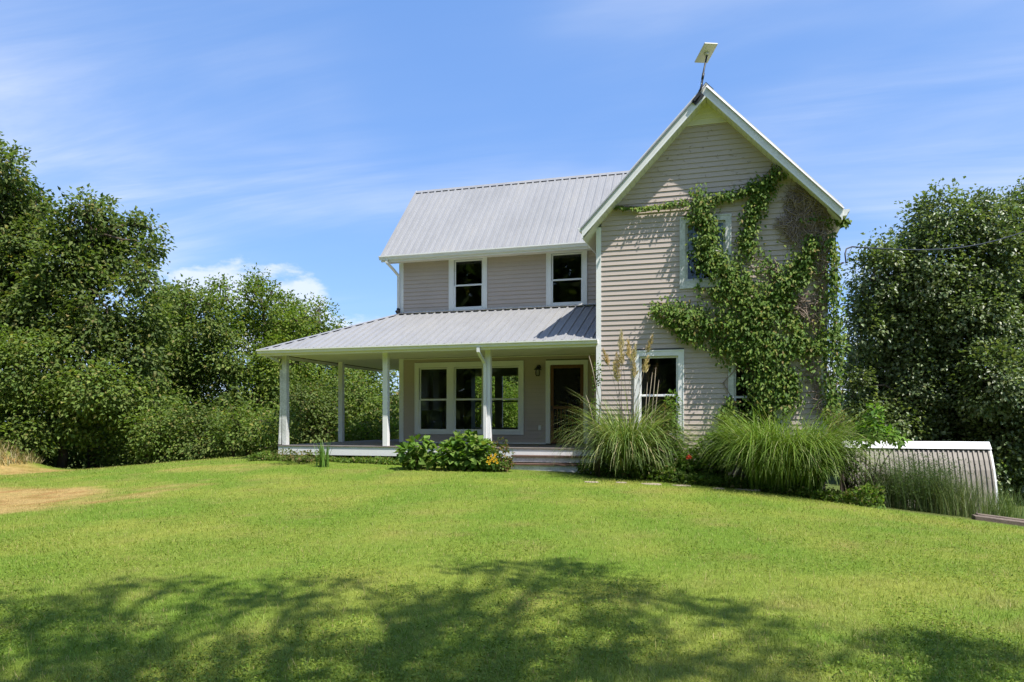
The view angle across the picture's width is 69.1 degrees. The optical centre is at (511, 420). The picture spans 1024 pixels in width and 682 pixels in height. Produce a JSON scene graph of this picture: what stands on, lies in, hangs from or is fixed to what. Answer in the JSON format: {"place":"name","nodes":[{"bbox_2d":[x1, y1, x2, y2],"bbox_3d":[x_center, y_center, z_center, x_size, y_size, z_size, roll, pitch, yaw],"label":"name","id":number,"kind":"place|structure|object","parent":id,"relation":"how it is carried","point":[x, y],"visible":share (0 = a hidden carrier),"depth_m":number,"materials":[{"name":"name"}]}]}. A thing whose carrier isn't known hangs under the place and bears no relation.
{"place":"outdoors","nodes":[
{"label":"outdoors","id":0,"kind":"place"},
{"bbox_2d":[0,448,1023,681],"bbox_3d":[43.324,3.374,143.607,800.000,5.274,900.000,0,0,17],"label":"ground","id":1,"kind":"structure","parent":0,"point":[11,469],"depth_m":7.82,"materials":[{"name":"green plant"}]},
{"bbox_2d":[0,437,43,465],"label":"dry bank grass","id":2,"kind":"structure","parent":1,"relation":"on","point":[25,458],"depth_m":23.10,"materials":[{"name":"beige plant"}]},
{"bbox_2d":[0,131,63,410],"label":"oak tree","id":3,"kind":"object","parent":1,"relation":"on","point":[19,209],"visible":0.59,"depth_m":26.54,"materials":[{"name":"green plant"}]},
{"bbox_2d":[0,183,181,468],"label":"oak tree","id":4,"kind":"object","parent":1,"relation":"on","point":[98,247],"visible":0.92,"depth_m":25.40,"materials":[{"name":"green plant"}]},
{"bbox_2d":[0,323,193,468],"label":"maple tree","id":5,"kind":"object","parent":1,"relation":"on","point":[57,396],"visible":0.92,"depth_m":24.16,"materials":[{"name":"green plant"}]},
{"bbox_2d":[118,394,202,464],"bbox_3d":[-11.437,0.456,24.410,2.704,2.683,2.951,0,0,-26],"label":"wild shrub","id":6,"kind":"object","parent":1,"relation":"on","point":[147,447],"visible":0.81,"depth_m":24.04,"materials":[{"name":"green plant"}]},
{"bbox_2d":[124,279,205,405],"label":"tree","id":7,"kind":"object","parent":1,"relation":"on","point":[167,288],"visible":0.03,"depth_m":41.13,"materials":[{"name":"green plant"}]},
{"bbox_2d":[124,273,265,456],"bbox_3d":[-12.768,-2.029,30.213,5.937,7.716,4.467,0,0,17],"label":"elm tree","id":8,"kind":"object","parent":1,"relation":"on","point":[208,361],"visible":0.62,"depth_m":29.39,"materials":[{"name":"green plant"}]},
{"bbox_2d":[160,395,243,460],"bbox_3d":[-10.196,0.341,24.389,2.850,2.386,2.910,0,0,17],"label":"wild shrub","id":9,"kind":"object","parent":1,"relation":"on","point":[199,421],"visible":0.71,"depth_m":24.01,"materials":[{"name":"green plant"}]},
{"bbox_2d":[194,395,292,457],"bbox_3d":[-8.562,0.337,23.709,2.523,2.258,3.063,0,0,17],"label":"wild shrub","id":10,"kind":"object","parent":1,"relation":"on","point":[235,439],"visible":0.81,"depth_m":23.30,"materials":[{"name":"green plant"}]},
{"bbox_2d":[202,262,336,449],"bbox_3d":[-10.285,-2.484,30.979,5.896,8.514,4.372,0,0,17],"label":"young tree","id":11,"kind":"object","parent":1,"relation":"on","point":[266,333],"visible":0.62,"depth_m":30.52,"materials":[{"name":"green plant"}]},
{"bbox_2d":[238,400,311,454],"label":"wild shrub","id":12,"kind":"object","parent":1,"relation":"on","point":[266,434],"visible":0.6,"depth_m":22.25,"materials":[{"name":"green plant"}]},
{"bbox_2d":[250,295,330,434],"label":"tree","id":13,"kind":"object","parent":1,"relation":"on","point":[299,301],"visible":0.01,"depth_m":43.58,"materials":[{"name":"green plant"}]},
{"bbox_2d":[271,448,325,463],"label":"corner weeds","id":14,"kind":"object","parent":1,"relation":"on","point":[304,457],"visible":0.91,"depth_m":18.84,"materials":[{"name":"green plant"}]},
{"bbox_2d":[264,371,352,443],"bbox_3d":[-7.379,-0.203,27.087,3.240,3.088,3.185,0,0,17],"label":"wild shrub","id":15,"kind":"object","parent":1,"relation":"on","point":[316,416],"visible":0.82,"depth_m":26.78,"materials":[{"name":"green plant"}]},
{"bbox_2d":[313,440,332,467],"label":"iris plant","id":16,"kind":"object","parent":1,"relation":"on","point":[323,463],"visible":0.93,"depth_m":18.19,"materials":[{"name":"green plant"}]},
{"bbox_2d":[271,292,398,419],"bbox_3d":[-7.877,-2.041,32.919,6.252,7.688,4.593,0,0,2],"label":"bushy tree","id":17,"kind":"object","parent":1,"relation":"on","point":[319,315],"visible":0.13,"depth_m":32.24,"materials":[{"name":"green plant"}]},
{"bbox_2d":[310,364,390,440],"bbox_3d":[-6.193,-0.484,28.596,3.182,3.724,2.830,0,0,17],"label":"wild shrub","id":18,"kind":"object","parent":1,"relation":"on","point":[354,405],"visible":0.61,"depth_m":28.40,"materials":[{"name":"green plant"}]},
{"bbox_2d":[328,415,398,440],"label":"wild shrub","id":19,"kind":"object","parent":1,"relation":"on","point":[354,435],"visible":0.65,"depth_m":25.88,"materials":[{"name":"green plant"}]},
{"bbox_2d":[246,449,510,467],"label":"weeds","id":20,"kind":"object","parent":1,"relation":"on","point":[266,455],"visible":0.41,"depth_m":19.16,"materials":[{"name":"green plant"}]},
{"bbox_2d":[362,370,398,435],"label":"wild shrub","id":21,"kind":"object","parent":1,"relation":"on","point":[397,382],"visible":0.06,"depth_m":29.88,"materials":[{"name":"green plant"}]},
{"bbox_2d":[393,434,442,469],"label":"burdock plant","id":22,"kind":"object","parent":1,"relation":"on","point":[421,455],"visible":0.94,"depth_m":17.44,"materials":[{"name":"green plant"}]},
{"bbox_2d":[1,373,836,460],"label":"woods","id":23,"kind":"object","parent":1,"relation":"on","point":[137,409],"depth_m":59.13,"materials":[{"name":"green plant"}]},
{"bbox_2d":[433,429,499,470],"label":"squash bush","id":24,"kind":"object","parent":1,"relation":"on","point":[459,453],"visible":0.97,"depth_m":17.09,"materials":[{"name":"green plant"}]},
{"bbox_2d":[482,449,507,471],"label":"yellow flower plant","id":25,"kind":"object","parent":1,"relation":"on","point":[492,462],"visible":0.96,"depth_m":16.89,"materials":[{"name":"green plant"}]},
{"bbox_2d":[475,376,517,426],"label":"wild shrub","id":26,"kind":"object","parent":1,"relation":"on","point":[478,412],"visible":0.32,"depth_m":32.44,"materials":[{"name":"green plant"}]},
{"bbox_2d":[475,376,517,424],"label":"tree","id":27,"kind":"object","parent":1,"relation":"on","point":[512,378],"visible":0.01,"depth_m":58.35,"materials":[{"name":"green plant"}]},
{"bbox_2d":[491,436,515,471],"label":"dry vine bush","id":28,"kind":"object","parent":1,"relation":"on","point":[505,456],"visible":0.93,"depth_m":16.96,"materials":[{"name":"green plant"}]},
{"bbox_2d":[0,384,1009,494],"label":"undergrowth","id":29,"kind":"object","parent":1,"relation":"on","point":[81,456],"visible":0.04,"depth_m":28.07,"materials":[{"name":"green plant"}]},
{"bbox_2d":[503,380,517,426],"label":"wild shrub","id":30,"kind":"object","parent":1,"relation":"on","point":[515,392],"visible":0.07,"depth_m":35.98,"materials":[{"name":"green plant"}]},
{"bbox_2d":[256,82,849,490],"bbox_3d":[1.144,-2.377,21.177,14.530,9.935,7.990,0,0,17],"label":"farmhouse","id":31,"kind":"object","parent":1,"relation":"on","point":[560,280],"visible":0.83,"depth_m":19.67,"materials":[{"name":"paint"}]},
{"bbox_2d":[449,257,486,311],"bbox_3d":[-1.244,-3.860,21.124,1.152,1.508,0.105,0,0,17],"label":"window","id":32,"kind":"structure","parent":31,"relation":"in","point":[452,289],"depth_m":21.14,"materials":[{"name":"white wood"}]},
{"bbox_2d":[414,360,523,434],"bbox_3d":[-1.238,-0.627,21.122,3.288,2.067,0.105,0,0,17],"label":"picture window","id":33,"kind":"structure","parent":31,"relation":"in","point":[451,368],"depth_m":21.23,"materials":[{"name":"white wood"}]},
{"bbox_2d":[534,365,541,375],"bbox_3d":[0.710,-1.369,20.391,0.220,0.318,0.261,0,0,17],"label":"wall lantern","id":34,"kind":"object","parent":31,"relation":"attached to","point":[538,367],"depth_m":20.39,"materials":[{"name":"black metal"}]},
{"bbox_2d":[546,250,586,306],"bbox_3d":[1.496,-3.860,20.298,1.141,1.508,0.105,0,0,17],"label":"window","id":35,"kind":"structure","parent":31,"relation":"in","point":[549,283],"depth_m":20.30,"materials":[{"name":"white wood"}]},
{"bbox_2d":[550,364,583,443],"bbox_3d":[1.495,-0.439,20.270,0.920,2.145,0.065,0,0,17],"label":"screen door","id":36,"kind":"structure","parent":31,"relation":"in","point":[570,378],"depth_m":20.29,"materials":[{"name":"brown wood"}]},
{"bbox_2d":[634,349,683,439],"bbox_3d":[3.332,-0.557,16.850,1.114,2.062,0.105,0,0,17],"label":"window","id":37,"kind":"structure","parent":31,"relation":"in","point":[678,354],"depth_m":16.76,"materials":[{"name":"white wood"}]},
{"bbox_2d":[691,43,717,104],"bbox_3d":[4.149,-7.489,16.164,0.479,1.274,0.452,0,0,-15],"label":"satellite dish","id":38,"kind":"object","parent":31,"relation":"attached to","point":[705,53],"visible":1,"depth_m":16.12,"materials":[{"name":"white plastic"}]},
{"bbox_2d":[680,213,730,288],"bbox_3d":[4.312,-3.748,16.574,1.114,1.606,0.143,0,0,17],"label":"window","id":39,"kind":"structure","parent":31,"relation":"in","point":[685,283],"depth_m":16.63,"materials":[{"name":"white paint"}]},
{"bbox_2d":[613,164,851,433],"bbox_3d":[4.602,-2.445,16.028,5.112,6.271,0.806,0,0,17],"label":"climbing creeper","id":40,"kind":"object","parent":31,"relation":"attached to","point":[772,305],"visible":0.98,"depth_m":16.02,"materials":[{"name":"green plant"}]},
{"bbox_2d":[652,127,838,423],"bbox_3d":[4.954,-3.136,16.256,4.126,6.781,0.175,0,0,17],"label":"dead creeper","id":41,"kind":"object","parent":31,"relation":"attached to","point":[808,210],"visible":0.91,"depth_m":15.82,"materials":[{"name":"plant"}]},
{"bbox_2d":[728,354,781,437],"bbox_3d":[5.311,-0.500,16.253,1.118,1.948,0.105,0,0,17],"label":"window","id":42,"kind":"structure","parent":31,"relation":"in","point":[732,379],"depth_m":16.35,"materials":[{"name":"white paint"}]},
{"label":"service mast","id":43,"kind":"object","parent":31,"relation":"attached to","visible":0},
{"bbox_2d":[840,231,1023,263],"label":"power cable","id":44,"kind":"object","parent":43,"relation":"attached to","point":[851,247],"visible":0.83,"depth_m":18.46,"materials":[{"name":"black rubber"}]},
{"bbox_2d":[590,360,603,476],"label":"porch corner vine","id":45,"kind":"object","parent":1,"relation":"on","point":[591,420],"visible":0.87,"depth_m":16.22,"materials":[{"name":"green plant"}]},
{"bbox_2d":[544,329,714,478],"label":"plume grass","id":46,"kind":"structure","parent":1,"relation":"on","point":[623,445],"depth_m":15.93,"materials":[{"name":"plant"}]},
{"bbox_2d":[643,406,671,477],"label":"reddish shrub","id":47,"kind":"object","parent":1,"relation":"on","point":[659,438],"visible":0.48,"depth_m":16.16,"materials":[{"name":"green plant"}]},
{"bbox_2d":[648,389,688,475],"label":"climbing shrub","id":48,"kind":"object","parent":1,"relation":"on","point":[674,403],"visible":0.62,"depth_m":16.24,"materials":[{"name":"green plant"}]},
{"bbox_2d":[661,446,711,478],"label":"red flower bush","id":49,"kind":"object","parent":1,"relation":"on","point":[690,468],"visible":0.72,"depth_m":15.83,"materials":[{"name":"green plant"}]},
{"bbox_2d":[693,425,738,484],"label":"bed bush","id":50,"kind":"object","parent":1,"relation":"on","point":[717,470],"visible":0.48,"depth_m":15.76,"materials":[{"name":"green plant"}]},
{"bbox_2d":[574,460,885,509],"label":"bed weeds","id":51,"kind":"object","parent":1,"relation":"on","point":[860,494],"visible":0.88,"depth_m":15.04,"materials":[{"name":"green plant"}]},
{"bbox_2d":[713,404,773,437],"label":"shrub","id":52,"kind":"object","parent":1,"relation":"on","point":[745,411],"visible":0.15,"depth_m":16.51,"materials":[{"name":"green plant"}]},
{"bbox_2d":[736,488,760,490],"bbox_3d":[4.689,1.393,14.818,0.502,0.045,0.395,0,0,35],"label":"flat stone","id":53,"kind":"object","parent":1,"relation":"on","point":[749,489],"visible":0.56,"depth_m":14.71,"materials":[{"name":"grey stone"}]},
{"bbox_2d":[670,394,909,497],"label":"fountain grass","id":54,"kind":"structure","parent":1,"relation":"on","point":[776,459],"depth_m":14.35,"materials":[{"name":"green plant"}]},
{"bbox_2d":[819,405,875,492],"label":"corner brambles","id":55,"kind":"object","parent":1,"relation":"on","point":[849,472],"visible":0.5,"depth_m":15.04,"materials":[{"name":"green plant"}]},
{"bbox_2d":[850,402,911,491],"bbox_3d":[7.231,0.529,14.593,1.196,1.780,0.629,0,0,2],"label":"mulberry sapling","id":56,"kind":"object","parent":1,"relation":"on","point":[885,431],"visible":0.91,"depth_m":14.55,"materials":[{"name":"green plant"}]},
{"bbox_2d":[846,464,926,507],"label":"feathery weed","id":57,"kind":"object","parent":1,"relation":"on","point":[888,493],"visible":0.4,"depth_m":14.55,"materials":[{"name":"green plant"}]},
{"bbox_2d":[840,441,997,513],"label":"arched shed","id":58,"kind":"structure","parent":1,"relation":"on","point":[976,453],"depth_m":15.77,"materials":[{"name":"beige metal"}]},
{"bbox_2d":[827,176,1013,474],"bbox_3d":[13.762,-2.536,25.516,7.333,10.807,4.960,0,0,-3],"label":"pear tree","id":59,"kind":"object","parent":1,"relation":"on","point":[908,318],"visible":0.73,"depth_m":24.44,"materials":[{"name":"green plant"}]},
{"bbox_2d":[849,448,999,515],"bbox_3d":[7.768,1.205,14.214,2.607,1.337,2.262,0,0,33],"label":"feathery weed","id":60,"kind":"object","parent":1,"relation":"on","point":[916,482],"visible":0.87,"depth_m":14.04,"materials":[{"name":"green plant"}]},
{"bbox_2d":[944,175,1023,504],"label":"pear tree","id":61,"kind":"object","parent":1,"relation":"on","point":[1004,369],"visible":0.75,"depth_m":23.68,"materials":[{"name":"green plant"}]},
{"bbox_2d":[972,513,1023,525],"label":"timber edging","id":62,"kind":"object","parent":1,"relation":"on","point":[997,519],"visible":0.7,"depth_m":13.16,"materials":[{"name":"wood"}]},
{"bbox_2d":[0,0,1023,416],"label":"sky","id":63,"kind":"structure","parent":0,"point":[293,139],"materials":[{"name":"blue"}]},
{"bbox_2d":[910,464,1020,517],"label":"tall meadow grass","id":64,"kind":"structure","parent":0,"point":[968,508],"depth_m":13.76,"materials":[{"name":"green plant"}]},
{"bbox_2d":[975,481,1023,518],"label":"tall meadow grass","id":65,"kind":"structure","parent":0,"point":[1003,509],"depth_m":14.02,"materials":[{"name":"green plant"}]}
]}

